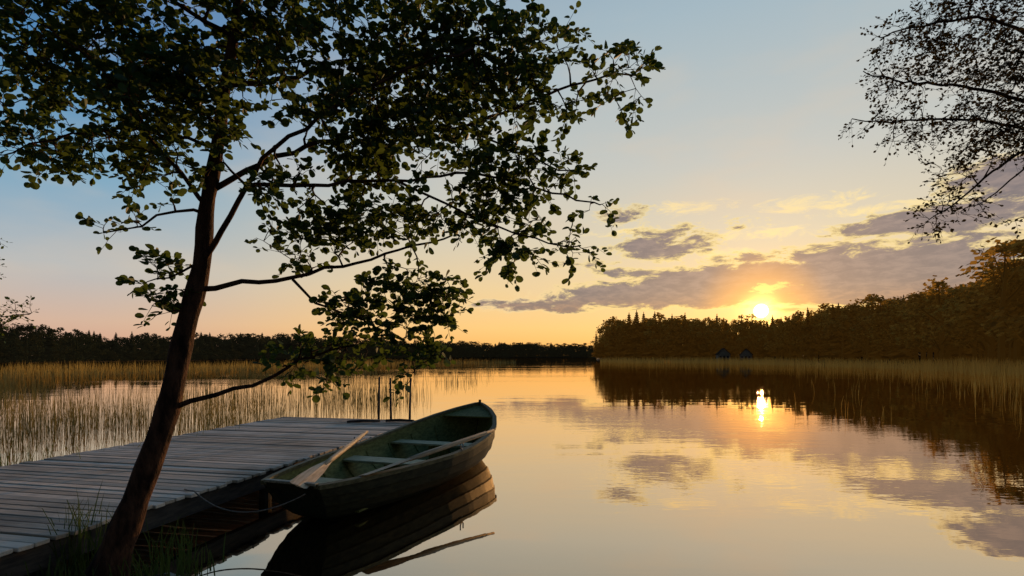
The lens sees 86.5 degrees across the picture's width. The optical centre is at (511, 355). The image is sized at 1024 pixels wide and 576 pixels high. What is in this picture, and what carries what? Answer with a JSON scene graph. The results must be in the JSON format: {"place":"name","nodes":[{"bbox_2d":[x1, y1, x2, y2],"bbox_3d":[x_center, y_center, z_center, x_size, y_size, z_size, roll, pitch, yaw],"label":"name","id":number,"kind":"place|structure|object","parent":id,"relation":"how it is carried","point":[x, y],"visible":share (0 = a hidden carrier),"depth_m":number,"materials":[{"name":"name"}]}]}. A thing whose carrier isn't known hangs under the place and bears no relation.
{"place":"outdoors","nodes":[
{"label":"outdoors","id":0,"kind":"place"},
{"bbox_2d":[0,358,1023,575],"bbox_3d":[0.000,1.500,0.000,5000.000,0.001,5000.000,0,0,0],"label":"lake water","id":1,"kind":"structure","parent":0,"point":[589,467],"depth_m":6.76,"materials":[{"name":"grey liquid"}]},
{"bbox_2d":[0,417,414,575],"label":"dock","id":2,"kind":"object","parent":1,"relation":"in","point":[217,466],"visible":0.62,"depth_m":5.20,"materials":[{"name":"grey wood"}]},
{"bbox_2d":[184,489,305,512],"bbox_3d":[-2.269,1.200,4.508,1.094,0.152,0.176,0,0,6],"label":"mooring rope","id":3,"kind":"object","parent":2,"relation":"hanging from","point":[195,492],"visible":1,"depth_m":4.45,"materials":[{"name":"beige fabric"}]},
{"bbox_2d":[347,419,379,422],"bbox_3d":[-2.551,1.120,9.356,0.552,0.054,0.054,0,0,-14],"label":"wooden stick","id":4,"kind":"object","parent":2,"relation":"attached to","point":[361,420],"visible":1,"depth_m":9.34,"materials":[{"name":"brown wood"}]},
{"bbox_2d":[385,419,413,421],"bbox_3d":[-1.950,1.120,9.456,0.502,0.054,0.054,0,0,6],"label":"wooden stick","id":5,"kind":"object","parent":2,"relation":"attached to","point":[394,420],"visible":0.91,"depth_m":9.44,"materials":[{"name":"brown wood"}]},
{"bbox_2d":[0,357,515,465],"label":"reeds","id":6,"kind":"object","parent":1,"relation":"on","point":[56,416],"visible":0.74,"depth_m":13.66,"materials":[{"name":"brown plant"}]},
{"bbox_2d":[260,400,496,518],"bbox_3d":[-1.198,1.153,6.707,1.509,0.893,4.455,0,0,18],"label":"rowing boat","id":7,"kind":"object","parent":1,"relation":"on","point":[340,487],"visible":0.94,"depth_m":6.08,"materials":[{"name":"paint"}]},
{"bbox_2d":[290,430,367,487],"bbox_3d":[-1.740,0.983,5.455,0.156,0.053,1.997,23,5,-1],"label":"oar","id":8,"kind":"object","parent":7,"relation":"on","point":[314,473],"visible":1,"depth_m":4.87,"materials":[{"name":"brown wood"}]},
{"bbox_2d":[359,429,494,475],"bbox_3d":[-0.780,0.980,5.680,0.141,0.053,1.994,-14,-3,35],"label":"oar","id":9,"kind":"object","parent":7,"relation":"on","point":[441,448],"visible":1,"depth_m":5.64,"materials":[{"name":"brown wood"}]},
{"bbox_2d":[377,377,379,418],"bbox_3d":[-2.424,1.540,9.881,0.060,2.320,0.050,0,0,0],"label":"mooring pole","id":10,"kind":"object","parent":1,"relation":"in","point":[378,398],"visible":0.41,"depth_m":9.87,"materials":[{"name":"brown wood"}]},
{"bbox_2d":[389,378,391,418],"bbox_3d":[-2.181,1.550,9.821,0.070,2.301,0.050,0,0,0],"label":"mooring pole","id":11,"kind":"object","parent":1,"relation":"in","point":[390,398],"visible":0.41,"depth_m":9.81,"materials":[{"name":"brown wood"}]},
{"bbox_2d":[409,378,411,418],"bbox_3d":[-1.849,1.550,9.821,0.070,2.301,0.050,0,0,0],"label":"mooring pole","id":12,"kind":"object","parent":1,"relation":"in","point":[410,400],"visible":0.26,"depth_m":9.81,"materials":[{"name":"brown wood"}]},
{"bbox_2d":[600,355,1023,475],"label":"reeds","id":13,"kind":"object","parent":1,"relation":"on","point":[963,365],"visible":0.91,"depth_m":59.28,"materials":[{"name":"plant"}]},
{"bbox_2d":[0,0,1023,346],"label":"sky","id":14,"kind":"structure","parent":0,"point":[738,191],"materials":[{"name":"blue"}]},
{"bbox_2d":[8,349,1021,575],"bbox_3d":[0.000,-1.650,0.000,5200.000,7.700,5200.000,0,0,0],"label":"ground","id":15,"kind":"structure","parent":0,"point":[597,359],"depth_m":137.38,"materials":[{"name":"soil"}]},
{"bbox_2d":[0,238,38,342],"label":"birch sapling","id":16,"kind":"object","parent":15,"relation":"on","point":[14,316],"visible":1,"depth_m":6.58,"materials":[{"name":"green plant"}]},
{"bbox_2d":[0,417,246,575],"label":"grass","id":17,"kind":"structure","parent":15,"relation":"on","point":[79,566],"depth_m":3.60,"materials":[{"name":"green plant"}]},
{"bbox_2d":[0,322,595,362],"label":"forest","id":18,"kind":"object","parent":15,"relation":"on","point":[33,345],"visible":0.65,"depth_m":185.16,"materials":[{"name":"green plant"}]},
{"bbox_2d":[0,0,665,575],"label":"alder tree","id":19,"kind":"object","parent":15,"relation":"on","point":[180,98],"visible":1,"depth_m":3.35,"materials":[{"name":"green plant"}]},
{"bbox_2d":[593,334,598,358],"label":"spruce tree","id":20,"kind":"object","parent":15,"relation":"on","point":[595,352],"visible":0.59,"depth_m":182.28,"materials":[{"name":"green plant"}]},
{"bbox_2d":[595,333,600,357],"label":"spruce tree","id":21,"kind":"object","parent":15,"relation":"on","point":[598,346],"visible":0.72,"depth_m":155.37,"materials":[{"name":"green plant"}]},
{"bbox_2d":[588,324,608,345],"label":"birch tree","id":22,"kind":"object","parent":15,"relation":"on","point":[597,337],"visible":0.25,"depth_m":160.75,"materials":[{"name":"green plant"}]},
{"bbox_2d":[599,334,605,358],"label":"spruce tree","id":23,"kind":"object","parent":15,"relation":"on","point":[602,354],"visible":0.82,"depth_m":153.97,"materials":[{"name":"green plant"}]},
{"bbox_2d":[604,331,607,357],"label":"spruce tree","id":24,"kind":"object","parent":15,"relation":"on","point":[606,335],"visible":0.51,"depth_m":156.57,"materials":[{"name":"green plant"}]},
{"bbox_2d":[597,316,626,357],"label":"birch tree","id":25,"kind":"object","parent":15,"relation":"on","point":[605,323],"visible":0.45,"depth_m":152.00,"materials":[{"name":"green plant"}]},
{"bbox_2d":[605,319,619,358],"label":"spruce tree","id":26,"kind":"object","parent":15,"relation":"on","point":[611,352],"visible":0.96,"depth_m":145.09,"materials":[{"name":"green plant"}]},
{"bbox_2d":[604,319,632,358],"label":"birch tree","id":27,"kind":"object","parent":15,"relation":"on","point":[623,326],"visible":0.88,"depth_m":145.79,"materials":[{"name":"green plant"}]},
{"bbox_2d":[618,321,627,357],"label":"spruce tree","id":28,"kind":"object","parent":15,"relation":"on","point":[622,347],"visible":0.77,"depth_m":146.60,"materials":[{"name":"green plant"}]},
{"bbox_2d":[621,313,634,358],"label":"spruce tree","id":29,"kind":"object","parent":15,"relation":"on","point":[629,324],"visible":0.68,"depth_m":146.15,"materials":[{"name":"green plant"}]},
{"bbox_2d":[626,310,646,358],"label":"spruce tree","id":30,"kind":"object","parent":15,"relation":"on","point":[636,327],"visible":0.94,"depth_m":142.83,"materials":[{"name":"green plant"}]},
{"bbox_2d":[640,312,648,352],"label":"spruce tree","id":31,"kind":"object","parent":15,"relation":"on","point":[643,324],"visible":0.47,"depth_m":145.04,"materials":[{"name":"green plant"}]},
{"bbox_2d":[642,312,665,357],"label":"spruce tree","id":32,"kind":"object","parent":15,"relation":"on","point":[655,353],"visible":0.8,"depth_m":140.12,"materials":[{"name":"green plant"}]},
{"bbox_2d":[643,314,676,360],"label":"birch tree","id":33,"kind":"object","parent":15,"relation":"on","point":[664,344],"visible":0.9,"depth_m":137.83,"materials":[{"name":"green plant"}]},
{"bbox_2d":[646,312,673,359],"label":"birch tree","id":34,"kind":"object","parent":15,"relation":"on","point":[663,325],"visible":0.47,"depth_m":142.79,"materials":[{"name":"green plant"}]},
{"bbox_2d":[655,320,675,357],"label":"birch tree","id":35,"kind":"object","parent":15,"relation":"on","point":[664,333],"visible":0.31,"depth_m":143.96,"materials":[{"name":"green plant"}]},
{"bbox_2d":[663,316,677,359],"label":"spruce tree","id":36,"kind":"object","parent":15,"relation":"on","point":[672,327],"visible":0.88,"depth_m":135.93,"materials":[{"name":"green plant"}]},
{"bbox_2d":[665,315,700,341],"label":"birch tree","id":37,"kind":"object","parent":15,"relation":"on","point":[693,322],"visible":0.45,"depth_m":139.35,"materials":[{"name":"green plant"}]},
{"bbox_2d":[676,313,692,358],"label":"spruce tree","id":38,"kind":"object","parent":15,"relation":"on","point":[685,353],"visible":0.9,"depth_m":133.15,"materials":[{"name":"green plant"}]},
{"bbox_2d":[695,322,720,359],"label":"birch tree","id":39,"kind":"object","parent":15,"relation":"on","point":[712,330],"visible":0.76,"depth_m":128.46,"materials":[{"name":"green plant"}]},
{"bbox_2d":[712,316,721,356],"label":"spruce tree","id":40,"kind":"object","parent":15,"relation":"on","point":[714,345],"visible":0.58,"depth_m":130.00,"materials":[{"name":"green plant"}]},
{"bbox_2d":[706,318,731,349],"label":"birch tree","id":41,"kind":"object","parent":15,"relation":"on","point":[722,325],"visible":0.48,"depth_m":127.91,"materials":[{"name":"green plant"}]},
{"bbox_2d":[715,348,730,362],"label":"lake cabin","id":42,"kind":"object","parent":15,"relation":"on","point":[723,353],"visible":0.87,"depth_m":118.37,"materials":[{"name":"grey wood"}]},
{"bbox_2d":[720,321,735,358],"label":"spruce tree","id":43,"kind":"object","parent":15,"relation":"on","point":[725,328],"visible":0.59,"depth_m":123.66,"materials":[{"name":"green plant"}]},
{"bbox_2d":[722,324,750,358],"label":"birch tree","id":44,"kind":"object","parent":15,"relation":"on","point":[732,328],"visible":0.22,"depth_m":125.68,"materials":[{"name":"green plant"}]},
{"bbox_2d":[730,314,753,351],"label":"birch tree","id":45,"kind":"object","parent":15,"relation":"on","point":[735,322],"visible":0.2,"depth_m":126.10,"materials":[{"name":"green plant"}]},
{"bbox_2d":[739,349,752,360],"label":"lake cabin","id":46,"kind":"object","parent":15,"relation":"on","point":[746,353],"visible":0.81,"depth_m":113.03,"materials":[{"name":"grey wood"}]},
{"bbox_2d":[731,314,761,350],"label":"birch tree","id":47,"kind":"object","parent":15,"relation":"on","point":[750,323],"visible":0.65,"depth_m":121.82,"materials":[{"name":"green plant"}]},
{"bbox_2d":[739,322,763,358],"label":"birch tree","id":48,"kind":"object","parent":15,"relation":"on","point":[745,331],"visible":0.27,"depth_m":122.77,"materials":[{"name":"green plant"}]},
{"bbox_2d":[757,323,771,358],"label":"spruce tree","id":49,"kind":"object","parent":15,"relation":"on","point":[764,353],"visible":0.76,"depth_m":116.93,"materials":[{"name":"green plant"}]},
{"bbox_2d":[768,315,780,357],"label":"spruce tree","id":50,"kind":"object","parent":15,"relation":"on","point":[772,322],"visible":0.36,"depth_m":120.50,"materials":[{"name":"green plant"}]},
{"bbox_2d":[758,319,797,361],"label":"birch tree","id":51,"kind":"object","parent":15,"relation":"on","point":[778,347],"visible":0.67,"depth_m":108.86,"materials":[{"name":"green plant"}]},
{"bbox_2d":[779,311,818,359],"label":"birch tree","id":52,"kind":"object","parent":15,"relation":"on","point":[795,324],"visible":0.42,"depth_m":105.14,"materials":[{"name":"green plant"}]},
{"bbox_2d":[781,310,817,360],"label":"birch tree","id":53,"kind":"object","parent":15,"relation":"on","point":[791,325],"visible":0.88,"depth_m":102.80,"materials":[{"name":"green plant"}]},
{"bbox_2d":[597,270,1009,358],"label":"forest","id":54,"kind":"object","parent":15,"relation":"on","point":[859,354],"visible":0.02,"depth_m":130.94,"materials":[{"name":"green plant"}]},
{"bbox_2d":[798,307,817,361],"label":"spruce tree","id":55,"kind":"object","parent":15,"relation":"on","point":[808,323],"visible":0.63,"depth_m":101.54,"materials":[{"name":"green plant"}]},
{"bbox_2d":[804,330,820,362],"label":"spruce tree","id":56,"kind":"object","parent":15,"relation":"on","point":[811,352],"visible":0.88,"depth_m":99.70,"materials":[{"name":"green plant"}]},
{"bbox_2d":[804,307,830,348],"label":"birch tree","id":57,"kind":"object","parent":15,"relation":"on","point":[817,317],"visible":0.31,"depth_m":101.18,"materials":[{"name":"green plant"}]},
{"bbox_2d":[801,303,836,357],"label":"birch tree","id":58,"kind":"object","parent":15,"relation":"on","point":[822,306],"visible":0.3,"depth_m":105.60,"materials":[{"name":"green plant"}]},
{"bbox_2d":[815,304,840,360],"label":"spruce tree","id":59,"kind":"object","parent":15,"relation":"on","point":[832,318],"visible":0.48,"depth_m":95.57,"materials":[{"name":"green plant"}]},
{"bbox_2d":[825,303,855,362],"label":"spruce tree","id":60,"kind":"object","parent":15,"relation":"on","point":[836,352],"visible":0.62,"depth_m":93.53,"materials":[{"name":"green plant"}]},
{"bbox_2d":[819,308,864,360],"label":"birch tree","id":61,"kind":"object","parent":15,"relation":"on","point":[842,310],"visible":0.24,"depth_m":95.63,"materials":[{"name":"green plant"}]},
{"bbox_2d":[839,303,869,360],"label":"birch tree","id":62,"kind":"object","parent":15,"relation":"on","point":[845,308],"visible":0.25,"depth_m":93.67,"materials":[{"name":"green plant"}]},
{"bbox_2d":[846,294,876,357],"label":"birch tree","id":63,"kind":"object","parent":15,"relation":"on","point":[854,317],"visible":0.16,"depth_m":93.62,"materials":[{"name":"green plant"}]},
{"bbox_2d":[844,294,886,341],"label":"birch tree","id":64,"kind":"object","parent":15,"relation":"on","point":[854,311],"visible":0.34,"depth_m":90.86,"materials":[{"name":"green plant"}]},
{"bbox_2d":[846,293,898,344],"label":"birch tree","id":65,"kind":"object","parent":15,"relation":"on","point":[878,299],"visible":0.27,"depth_m":87.83,"materials":[{"name":"green plant"}]},
{"bbox_2d":[865,299,894,359],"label":"birch tree","id":66,"kind":"object","parent":15,"relation":"on","point":[892,300],"visible":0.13,"depth_m":89.21,"materials":[{"name":"green plant"}]},
{"bbox_2d":[884,294,919,363],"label":"spruce tree","id":67,"kind":"object","parent":15,"relation":"on","point":[904,354],"visible":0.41,"depth_m":78.54,"materials":[{"name":"green plant"}]},
{"bbox_2d":[885,319,925,362],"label":"birch tree","id":68,"kind":"object","parent":15,"relation":"on","point":[900,340],"visible":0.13,"depth_m":78.73,"materials":[{"name":"green plant"}]},
{"bbox_2d":[838,0,1023,243],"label":"birch tree","id":69,"kind":"object","parent":15,"relation":"on","point":[984,77],"visible":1,"depth_m":6.19,"materials":[{"name":"green plant"}]},
{"bbox_2d":[907,284,956,355],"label":"birch tree","id":70,"kind":"object","parent":15,"relation":"on","point":[933,303],"visible":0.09,"depth_m":74.10,"materials":[{"name":"green plant"}]},
{"bbox_2d":[897,275,969,362],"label":"birch tree","id":71,"kind":"object","parent":15,"relation":"on","point":[936,285],"visible":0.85,"depth_m":66.84,"materials":[{"name":"green plant"}]},
{"bbox_2d":[926,287,960,360],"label":"birch tree","id":72,"kind":"object","parent":15,"relation":"on","point":[948,295],"visible":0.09,"depth_m":73.65,"materials":[{"name":"green plant"}]},
{"bbox_2d":[930,237,1023,370],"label":"birch tree","id":73,"kind":"object","parent":15,"relation":"on","point":[1002,248],"visible":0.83,"depth_m":54.85,"materials":[{"name":"green plant"}]},
{"bbox_2d":[940,259,1023,361],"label":"birch tree","id":74,"kind":"object","parent":15,"relation":"on","point":[990,344],"visible":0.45,"depth_m":59.42,"materials":[{"name":"green plant"}]},
{"bbox_2d":[956,239,1023,343],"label":"birch tree","id":75,"kind":"object","parent":15,"relation":"on","point":[1017,320],"visible":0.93,"depth_m":52.47,"materials":[{"name":"green plant"}]},
{"bbox_2d":[956,239,1023,366],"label":"birch tree","id":76,"kind":"object","parent":15,"relation":"on","point":[1017,344],"visible":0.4,"depth_m":57.83,"materials":[{"name":"green plant"}]},
{"bbox_2d":[959,293,1021,359],"bbox_3d":[54.109,-3.031,61.342,7.044,8.966,6.859,0,0,45],"label":"birch tree","id":77,"kind":"object","parent":15,"relation":"on","point":[995,343],"visible":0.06,"depth_m":60.91,"materials":[{"name":"green plant"}]},
{"bbox_2d":[971,269,1023,362],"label":"birch tree","id":78,"kind":"object","parent":15,"relation":"on","point":[982,288],"visible":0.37,"depth_m":57.48,"materials":[{"name":"green plant"}]},
{"bbox_2d":[983,293,1023,359],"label":"spruce tree","id":79,"kind":"object","parent":15,"relation":"on","point":[1007,347],"visible":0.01,"depth_m":60.77,"materials":[{"name":"green plant"}]},
{"bbox_2d":[989,259,1023,336],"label":"birch tree","id":80,"kind":"object","parent":15,"relation":"on","point":[1020,294],"visible":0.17,"depth_m":56.44,"materials":[{"name":"green plant"}]},
{"bbox_2d":[996,296,1023,359],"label":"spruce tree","id":81,"kind":"object","parent":15,"relation":"on","point":[1022,354],"visible":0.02,"depth_m":60.14,"materials":[{"name":"green plant"}]}
]}

